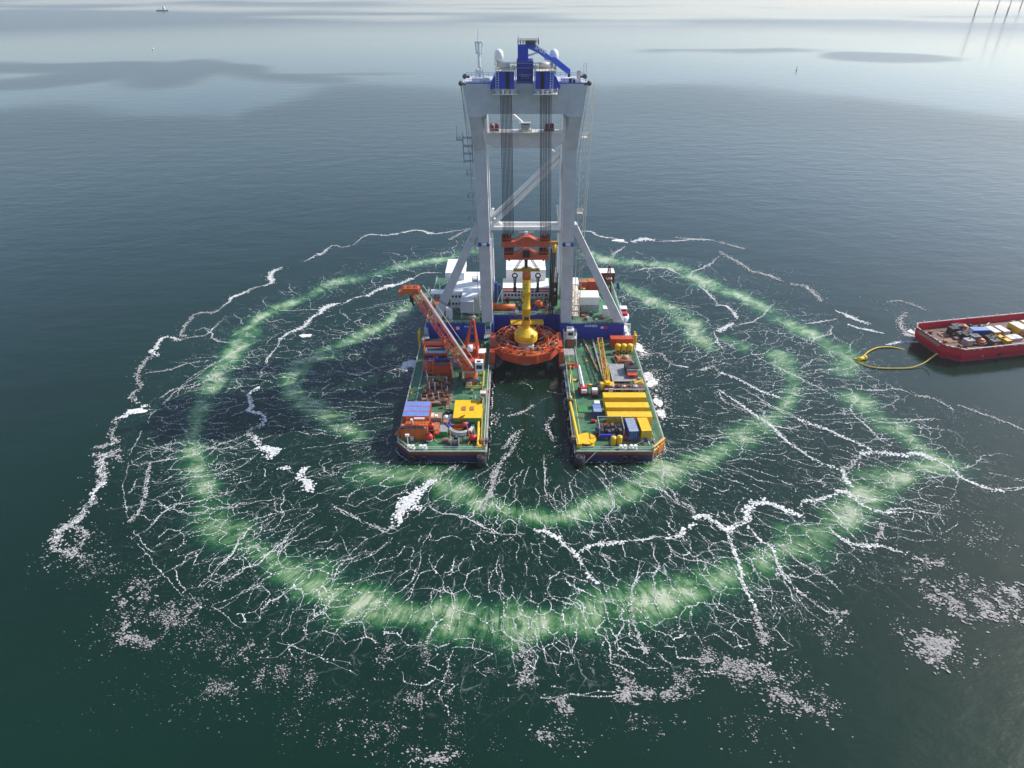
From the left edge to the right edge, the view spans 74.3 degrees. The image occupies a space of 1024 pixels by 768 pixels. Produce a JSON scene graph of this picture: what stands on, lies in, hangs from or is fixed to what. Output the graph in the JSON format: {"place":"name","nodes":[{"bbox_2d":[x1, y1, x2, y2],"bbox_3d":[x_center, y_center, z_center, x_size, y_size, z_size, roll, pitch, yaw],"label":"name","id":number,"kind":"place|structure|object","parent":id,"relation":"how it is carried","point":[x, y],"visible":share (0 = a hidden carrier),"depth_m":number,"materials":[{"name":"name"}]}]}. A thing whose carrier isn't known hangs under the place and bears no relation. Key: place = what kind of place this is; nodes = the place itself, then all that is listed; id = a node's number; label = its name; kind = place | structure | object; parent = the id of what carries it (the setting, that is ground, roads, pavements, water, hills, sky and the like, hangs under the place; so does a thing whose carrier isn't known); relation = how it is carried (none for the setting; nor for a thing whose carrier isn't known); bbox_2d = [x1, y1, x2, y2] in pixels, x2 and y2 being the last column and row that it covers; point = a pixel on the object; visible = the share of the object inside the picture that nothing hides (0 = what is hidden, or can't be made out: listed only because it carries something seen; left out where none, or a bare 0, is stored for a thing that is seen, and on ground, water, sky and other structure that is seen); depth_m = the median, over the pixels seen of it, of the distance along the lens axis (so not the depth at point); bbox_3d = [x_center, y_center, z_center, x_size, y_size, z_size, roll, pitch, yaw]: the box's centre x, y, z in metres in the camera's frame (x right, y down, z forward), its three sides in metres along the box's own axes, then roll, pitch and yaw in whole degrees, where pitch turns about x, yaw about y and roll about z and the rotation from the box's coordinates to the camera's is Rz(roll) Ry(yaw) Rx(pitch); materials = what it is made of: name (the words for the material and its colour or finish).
{"place":"outdoors","nodes":[
{"label":"outdoors","id":0,"kind":"place"},
{"bbox_2d":[466,426,477,440],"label":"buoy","id":1,"kind":"object","parent":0,"point":[472,437],"visible":0.97,"depth_m":183.48,"materials":[{"name":"red paint"}]},
{"bbox_2d":[480,390,485,408],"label":"light tower","id":2,"kind":"structure","parent":0,"point":[483,393],"depth_m":195.42,"materials":[{"name":"metal"}]},
{"bbox_2d":[484,322,490,343],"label":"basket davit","id":3,"kind":"object","parent":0,"point":[487,336],"visible":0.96,"depth_m":230.56,"materials":[{"name":"paint"}]},
{"bbox_2d":[0,0,1023,767],"bbox_3d":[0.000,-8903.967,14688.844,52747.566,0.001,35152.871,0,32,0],"label":"sea water","id":4,"kind":"structure","parent":0,"point":[862,160],"depth_m":211.83,"materials":[{"name":"teal liquid"}]},
{"bbox_2d":[28,229,1023,767],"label":"foam flakes","id":5,"kind":"object","parent":4,"relation":"on","point":[936,641],"visible":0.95,"depth_m":137.49,"materials":[{"name":"white liquid"}]},
{"bbox_2d":[518,343,533,364],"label":"monopile","id":6,"kind":"object","parent":4,"relation":"in","point":[524,345],"visible":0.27,"depth_m":223.09,"materials":[{"name":"paint"}]},
{"bbox_2d":[513,266,539,343],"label":"piling hammer","id":7,"kind":"object","parent":6,"relation":"on","point":[525,333],"visible":1,"depth_m":218.92,"materials":[{"name":"yellow paint"}]},
{"bbox_2d":[397,33,664,467],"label":"crane vessel","id":8,"kind":"object","parent":4,"relation":"on","point":[482,296],"visible":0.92,"depth_m":215.32,"materials":[{"name":"paint"}]},
{"bbox_2d":[395,417,428,434],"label":"access scaffold","id":9,"kind":"object","parent":8,"relation":"on","point":[411,422],"visible":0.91,"depth_m":183.41,"materials":[{"name":"orange metal"}]},
{"bbox_2d":[400,424,428,439],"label":"cargo container","id":10,"kind":"object","parent":8,"relation":"on","point":[420,433],"visible":0.77,"depth_m":184.14,"materials":[{"name":"orange metal"}]},
{"bbox_2d":[402,411,429,423],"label":"cargo container","id":11,"kind":"object","parent":8,"relation":"on","point":[415,414],"visible":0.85,"depth_m":186.30,"materials":[{"name":"metal"}]},
{"bbox_2d":[404,406,430,414],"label":"cargo container","id":12,"kind":"object","parent":8,"relation":"on","point":[416,408],"visible":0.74,"depth_m":188.84,"materials":[{"name":"metal"}]},
{"bbox_2d":[405,401,431,409],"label":"cargo container","id":13,"kind":"object","parent":8,"relation":"on","point":[417,403],"visible":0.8,"depth_m":191.01,"materials":[{"name":"metal"}]},
{"bbox_2d":[423,358,433,373],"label":"round tank","id":14,"kind":"object","parent":8,"relation":"on","point":[427,365],"visible":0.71,"depth_m":213.73,"materials":[{"name":"metal"}]},
{"bbox_2d":[425,432,432,441],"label":"marker buoy","id":15,"kind":"object","parent":8,"relation":"on","point":[428,436],"visible":1,"depth_m":183.59,"materials":[{"name":"red paint"}]},
{"bbox_2d":[423,336,445,350],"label":"container","id":16,"kind":"object","parent":8,"relation":"on","point":[433,343],"visible":0.57,"depth_m":223.32,"materials":[{"name":"metal"}]},
{"bbox_2d":[423,346,448,359],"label":"power pack","id":17,"kind":"object","parent":8,"relation":"on","point":[440,353],"visible":0.67,"depth_m":217.53,"materials":[{"name":"paint"}]},
{"bbox_2d":[431,412,441,423],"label":"tool crate","id":18,"kind":"object","parent":8,"relation":"on","point":[436,416],"visible":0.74,"depth_m":191.17,"materials":[{"name":"beige paint"}]},
{"bbox_2d":[433,422,439,438],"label":"orange rack","id":19,"kind":"object","parent":8,"relation":"on","point":[436,429],"visible":0.9,"depth_m":185.09,"materials":[{"name":"paint"}]},
{"bbox_2d":[430,289,443,312],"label":"boat davit","id":20,"kind":"object","parent":8,"relation":"on","point":[435,291],"visible":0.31,"depth_m":241.16,"materials":[{"name":"white paint"}]},
{"bbox_2d":[421,358,453,404],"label":"rusty grillage","id":21,"kind":"object","parent":8,"relation":"on","point":[439,395],"visible":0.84,"depth_m":205.76,"materials":[{"name":"paint"}]},
{"bbox_2d":[432,356,451,376],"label":"power pack","id":22,"kind":"object","parent":21,"relation":"on","point":[441,366],"visible":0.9,"depth_m":211.59,"materials":[{"name":"paint"}]},
{"bbox_2d":[398,285,485,385],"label":"lattice crane","id":23,"kind":"object","parent":8,"relation":"on","point":[472,354],"visible":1,"depth_m":202.07,"materials":[{"name":"orange paint"}]},
{"bbox_2d":[436,425,447,436],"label":"green crate","id":24,"kind":"object","parent":8,"relation":"on","point":[443,431],"visible":0.82,"depth_m":186.11,"materials":[{"name":"paint"}]},
{"bbox_2d":[442,437,451,443],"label":"pump","id":25,"kind":"object","parent":8,"relation":"on","point":[445,441],"visible":0.97,"depth_m":183.44,"materials":[{"name":"brown paint"}]},
{"bbox_2d":[441,419,453,428],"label":"skip","id":26,"kind":"object","parent":8,"relation":"on","point":[444,421],"visible":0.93,"depth_m":189.23,"materials":[{"name":"paint"}]},
{"bbox_2d":[442,414,453,419],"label":"bag pile","id":27,"kind":"object","parent":8,"relation":"on","point":[449,416],"visible":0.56,"depth_m":192.14,"materials":[{"name":"white paint"}]},
{"bbox_2d":[446,307,452,318],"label":"cargo container","id":28,"kind":"object","parent":8,"relation":"on","point":[449,312],"visible":0.84,"depth_m":234.03,"materials":[{"name":"white metal"}]},
{"bbox_2d":[448,419,474,435],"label":"hose coil","id":29,"kind":"object","parent":8,"relation":"on","point":[462,433],"visible":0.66,"depth_m":186.99,"materials":[{"name":"paint"}]},
{"bbox_2d":[453,398,482,426],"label":"workshop","id":30,"kind":"structure","parent":8,"relation":"on","point":[471,410],"depth_m":191.76,"materials":[{"name":"yellow paint"}]},
{"bbox_2d":[456,377,481,388],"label":"truss frame","id":31,"kind":"object","parent":8,"relation":"on","point":[468,383],"visible":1,"depth_m":207.14,"materials":[{"name":"paint"}]},
{"bbox_2d":[476,408,483,447],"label":"yellow spar","id":32,"kind":"object","parent":8,"relation":"on","point":[477,444],"visible":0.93,"depth_m":185.94,"materials":[{"name":"paint"}]},
{"bbox_2d":[479,438,486,445],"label":"mooring winch","id":33,"kind":"object","parent":8,"relation":"on","point":[483,441],"visible":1,"depth_m":182.59,"materials":[{"name":"brown paint"}]},
{"bbox_2d":[500,95,550,235],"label":"hoist tackle","id":34,"kind":"object","parent":8,"relation":"hanging from","point":[508,163],"visible":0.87,"depth_m":196.04,"materials":[{"name":"paint"}]},
{"bbox_2d":[501,230,549,267],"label":"lifting beam","id":35,"kind":"structure","parent":34,"relation":"hanging from","point":[526,240],"depth_m":207.18,"materials":[{"name":"metal"}]},
{"bbox_2d":[512,260,540,292],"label":"sling set","id":36,"kind":"object","parent":35,"relation":"hanging from","point":[514,287],"visible":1,"depth_m":213.19,"materials":[{"name":"paint"}]},
{"bbox_2d":[488,324,565,368],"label":"pile gripper","id":37,"kind":"object","parent":8,"relation":"attached to","point":[504,346],"visible":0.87,"depth_m":219.38,"materials":[{"name":"paint"}]},
{"bbox_2d":[518,39,569,76],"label":"knuckle crane","id":38,"kind":"object","parent":8,"relation":"on","point":[523,48],"visible":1,"depth_m":188.26,"materials":[{"name":"blue paint"}]},
{"bbox_2d":[549,241,557,315],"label":"hanging hose bundle","id":39,"kind":"object","parent":8,"relation":"hanging from","point":[554,244],"visible":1,"depth_m":216.91,"materials":[{"name":"yellow paint"}]},
{"bbox_2d":[563,326,576,348],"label":"control cabin","id":40,"kind":"object","parent":8,"relation":"on","point":[569,335],"visible":0.99,"depth_m":228.13,"materials":[{"name":"white metal"}]},
{"bbox_2d":[567,396,581,447],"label":"yellow pipe","id":41,"kind":"object","parent":8,"relation":"on","point":[570,407],"visible":1,"depth_m":190.41,"materials":[{"name":"metal"}]},
{"bbox_2d":[572,362,588,394],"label":"boom lift","id":42,"kind":"object","parent":8,"relation":"on","point":[583,388],"visible":1,"depth_m":204.72,"materials":[{"name":"red paint"}]},
{"bbox_2d":[577,279,587,289],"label":"cargo container","id":43,"kind":"object","parent":8,"relation":"on","point":[584,284],"visible":0.57,"depth_m":254.87,"materials":[{"name":"metal"}]},
{"bbox_2d":[577,407,587,412],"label":"deck hatch","id":44,"kind":"object","parent":8,"relation":"on","point":[582,409],"visible":1,"depth_m":197.18,"materials":[{"name":"green paint"}]},
{"bbox_2d":[579,433,595,445],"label":"landing disc","id":45,"kind":"object","parent":8,"relation":"on","point":[588,439],"visible":0.98,"depth_m":183.26,"materials":[{"name":"yellow paint"}]},
{"bbox_2d":[577,305,598,311],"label":"cargo container","id":46,"kind":"object","parent":8,"relation":"on","point":[588,308],"visible":0.31,"depth_m":239.07,"materials":[{"name":"metal"}]},
{"bbox_2d":[578,290,599,304],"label":"cargo container","id":47,"kind":"object","parent":46,"relation":"on","point":[589,297],"visible":0.77,"depth_m":238.03,"materials":[{"name":"white metal"}]},
{"bbox_2d":[582,339,598,371],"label":"skid rail","id":48,"kind":"object","parent":8,"relation":"on","point":[594,363],"visible":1,"depth_m":223.90,"materials":[{"name":"grey metal"}]},
{"bbox_2d":[587,279,598,289],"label":"cargo container","id":49,"kind":"object","parent":8,"relation":"on","point":[592,284],"visible":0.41,"depth_m":255.50,"materials":[{"name":"metal"}]},
{"bbox_2d":[591,339,602,381],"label":"skid rail","id":50,"kind":"object","parent":8,"relation":"on","point":[594,344],"visible":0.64,"depth_m":222.72,"materials":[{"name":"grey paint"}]},
{"bbox_2d":[592,404,601,417],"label":"tool cabinet","id":51,"kind":"object","parent":8,"relation":"on","point":[596,410],"visible":1,"depth_m":193.78,"materials":[{"name":"metal"}]},
{"bbox_2d":[602,306,609,317],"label":"cargo container","id":52,"kind":"object","parent":8,"relation":"on","point":[605,313],"visible":0.73,"depth_m":235.42,"materials":[{"name":"white metal"}]},
{"bbox_2d":[597,337,615,391],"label":"service crane","id":53,"kind":"object","parent":8,"relation":"on","point":[605,382],"visible":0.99,"depth_m":209.79,"materials":[{"name":"paint"}]},
{"bbox_2d":[599,268,614,282],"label":"cargo container","id":54,"kind":"object","parent":8,"relation":"on","point":[603,271],"visible":0.62,"depth_m":261.00,"materials":[{"name":"metal"}]},
{"bbox_2d":[606,262,611,293],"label":"lattice mast","id":55,"kind":"object","parent":8,"relation":"on","point":[608,277],"visible":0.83,"depth_m":249.99,"materials":[{"name":"metal"}]},
{"bbox_2d":[597,416,624,438],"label":"compressor skid","id":56,"kind":"object","parent":8,"relation":"on","point":[604,430],"visible":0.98,"depth_m":185.82,"materials":[{"name":"paint"}]},
{"bbox_2d":[610,435,615,445],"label":"yellow tank","id":57,"kind":"object","parent":8,"relation":"on","point":[613,441],"visible":1,"depth_m":182.08,"materials":[{"name":"metal"}]},
{"bbox_2d":[614,343,620,353],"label":"short tank","id":58,"kind":"object","parent":8,"relation":"on","point":[617,348],"visible":1,"depth_m":225.39,"materials":[{"name":"yellow metal"}]},
{"bbox_2d":[616,435,621,444],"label":"yellow tank","id":59,"kind":"object","parent":8,"relation":"on","point":[619,440],"visible":0.99,"depth_m":182.28,"materials":[{"name":"metal"}]},
{"bbox_2d":[609,335,632,347],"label":"cargo container","id":60,"kind":"object","parent":8,"relation":"on","point":[619,339],"visible":0.73,"depth_m":228.93,"materials":[{"name":"metal"}]},
{"bbox_2d":[608,363,635,383],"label":"equipment deck","id":61,"kind":"structure","parent":8,"relation":"on","point":[617,372],"depth_m":211.23,"materials":[{"name":"grey paint"}]},
{"bbox_2d":[624,361,637,373],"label":"diesel engine","id":62,"kind":"object","parent":61,"relation":"on","point":[630,367],"visible":0.99,"depth_m":210.75,"materials":[{"name":"black paint"}]},
{"bbox_2d":[627,373,637,377],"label":"red generator","id":63,"kind":"object","parent":61,"relation":"on","point":[632,375],"visible":1,"depth_m":209.08,"materials":[{"name":"paint"}]},
{"bbox_2d":[614,354,632,362],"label":"curved duct","id":64,"kind":"object","parent":8,"relation":"attached to","point":[626,358],"visible":0.91,"depth_m":221.34,"materials":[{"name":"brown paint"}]},
{"bbox_2d":[621,343,626,353],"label":"short tank","id":65,"kind":"object","parent":8,"relation":"on","point":[623,348],"visible":1,"depth_m":225.42,"materials":[{"name":"yellow metal"}]},
{"bbox_2d":[620,306,628,323],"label":"rescue boat","id":66,"kind":"object","parent":8,"relation":"on","point":[624,313],"visible":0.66,"depth_m":241.29,"materials":[{"name":"white paint"}]},
{"bbox_2d":[602,392,646,404],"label":"cargo container","id":67,"kind":"object","parent":8,"relation":"on","point":[624,397],"visible":0.9,"depth_m":199.07,"materials":[{"name":"yellow metal"}]},
{"bbox_2d":[604,384,645,391],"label":"steel trestle","id":68,"kind":"object","parent":8,"relation":"on","point":[641,387],"visible":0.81,"depth_m":202.54,"materials":[{"name":"paint"}]},
{"bbox_2d":[621,425,631,440],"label":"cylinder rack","id":69,"kind":"object","parent":8,"relation":"on","point":[625,433],"visible":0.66,"depth_m":185.26,"materials":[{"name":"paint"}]},
{"bbox_2d":[604,402,649,414],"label":"cargo container","id":70,"kind":"object","parent":8,"relation":"on","point":[626,406],"visible":0.82,"depth_m":194.41,"materials":[{"name":"yellow metal"}]},
{"bbox_2d":[606,411,652,424],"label":"cargo container","id":71,"kind":"object","parent":8,"relation":"on","point":[631,414],"visible":0.8,"depth_m":190.69,"materials":[{"name":"yellow metal"}]},
{"bbox_2d":[627,343,632,353],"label":"short tank","id":72,"kind":"object","parent":8,"relation":"on","point":[629,348],"visible":1,"depth_m":225.43,"materials":[{"name":"yellow metal"}]},
{"bbox_2d":[624,418,638,440],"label":"cargo container","id":73,"kind":"object","parent":8,"relation":"on","point":[631,427],"visible":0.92,"depth_m":184.34,"materials":[{"name":"metal"}]},
{"bbox_2d":[629,432,638,440],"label":"door","id":74,"kind":"structure","parent":73,"relation":"in","point":[634,435],"depth_m":183.62,"materials":[{"name":"paint"}]},
{"bbox_2d":[636,417,651,440],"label":"cargo container","id":75,"kind":"object","parent":8,"relation":"on","point":[644,428],"visible":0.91,"depth_m":184.74,"materials":[{"name":"yellow metal"}]},
{"bbox_2d":[642,431,650,439],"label":"door","id":76,"kind":"structure","parent":75,"relation":"in","point":[647,434],"depth_m":183.62,"materials":[{"name":"yellow paint"}]},
{"bbox_2d":[49,228,1023,713],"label":"foam lines","id":77,"kind":"object","parent":4,"relation":"on","point":[413,496],"visible":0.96,"depth_m":167.93,"materials":[{"name":"white liquid"}]},
{"bbox_2d":[88,238,1004,609],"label":"foam clumps","id":78,"kind":"object","parent":4,"relation":"on","point":[648,378],"visible":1,"depth_m":178.08,"materials":[{"name":"white liquid"}]},
{"bbox_2d":[854,346,936,368],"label":"air hose","id":79,"kind":"object","parent":4,"relation":"on","point":[863,357],"visible":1,"depth_m":227.59,"materials":[{"name":"rubber"}]},
{"bbox_2d":[915,312,1023,361],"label":"red barge","id":80,"kind":"object","parent":4,"relation":"on","point":[928,337],"visible":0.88,"depth_m":233.40,"materials":[{"name":"paint"}]},
{"bbox_2d":[946,326,959,335],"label":"machine","id":81,"kind":"object","parent":80,"relation":"on","point":[950,330],"visible":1,"depth_m":237.76,"materials":[{"name":"black paint"}]},
{"bbox_2d":[945,339,961,342],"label":"plank pile","id":82,"kind":"object","parent":80,"relation":"on","point":[950,341],"visible":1,"depth_m":234.32,"materials":[{"name":"brown paint"}]},
{"bbox_2d":[954,329,964,337],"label":"machine","id":83,"kind":"object","parent":80,"relation":"on","point":[957,333],"visible":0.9,"depth_m":236.57,"materials":[{"name":"paint"}]},
{"bbox_2d":[960,332,971,339],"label":"machine","id":84,"kind":"object","parent":80,"relation":"on","point":[965,335],"visible":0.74,"depth_m":234.64,"materials":[{"name":"black paint"}]},
{"bbox_2d":[960,337,975,346],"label":"machine","id":85,"kind":"object","parent":80,"relation":"on","point":[968,342],"visible":1,"depth_m":231.18,"materials":[{"name":"grey paint"}]},
{"bbox_2d":[969,333,981,339],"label":"machine","id":86,"kind":"object","parent":80,"relation":"on","point":[975,336],"visible":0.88,"depth_m":232.43,"materials":[{"name":"paint"}]},
{"bbox_2d":[967,327,990,336],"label":"cargo container","id":87,"kind":"object","parent":80,"relation":"on","point":[982,331],"visible":0.69,"depth_m":236.36,"materials":[{"name":"metal"}]},
{"bbox_2d":[975,338,987,345],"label":"hose heap","id":88,"kind":"object","parent":80,"relation":"on","point":[980,341],"visible":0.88,"depth_m":231.85,"materials":[{"name":"brown paint"}]},
{"bbox_2d":[983,334,995,342],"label":"machine","id":89,"kind":"object","parent":80,"relation":"on","point":[991,336],"visible":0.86,"depth_m":233.03,"materials":[{"name":"black paint"}]},
{"bbox_2d":[984,326,1001,334],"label":"cargo container","id":90,"kind":"object","parent":80,"relation":"on","point":[994,331],"visible":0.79,"depth_m":236.74,"materials":[{"name":"white metal"}]},
{"bbox_2d":[987,337,1000,345],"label":"machine","id":91,"kind":"object","parent":80,"relation":"on","point":[995,341],"visible":0.92,"depth_m":231.13,"materials":[{"name":"paint"}]},
{"bbox_2d":[993,325,1010,335],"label":"cargo container","id":92,"kind":"object","parent":80,"relation":"on","point":[1004,330],"visible":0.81,"depth_m":237.31,"materials":[{"name":"white metal"}]},
{"bbox_2d":[1002,337,1012,344],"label":"yellow beam","id":93,"kind":"structure","parent":80,"relation":"on","point":[1006,341],"depth_m":232.51,"materials":[{"name":"metal"}]},
{"bbox_2d":[1004,334,1022,341],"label":"pale tarpaulin","id":94,"kind":"object","parent":80,"relation":"on","point":[1014,337],"visible":0.93,"depth_m":234.83,"materials":[{"name":"fabric"}]},
{"bbox_2d":[1006,322,1023,334],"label":"cargo container","id":95,"kind":"object","parent":80,"relation":"on","point":[1016,327],"visible":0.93,"depth_m":239.52,"materials":[{"name":"yellow metal"}]},
{"bbox_2d":[564,349,574,361],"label":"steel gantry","id":96,"kind":"object","parent":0,"point":[569,352],"visible":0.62,"depth_m":221.47,"materials":[{"name":"metal"}]},
{"bbox_2d":[591,385,597,397],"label":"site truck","id":97,"kind":"object","parent":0,"point":[594,391],"visible":1,"depth_m":202.86,"materials":[{"name":"white paint"}]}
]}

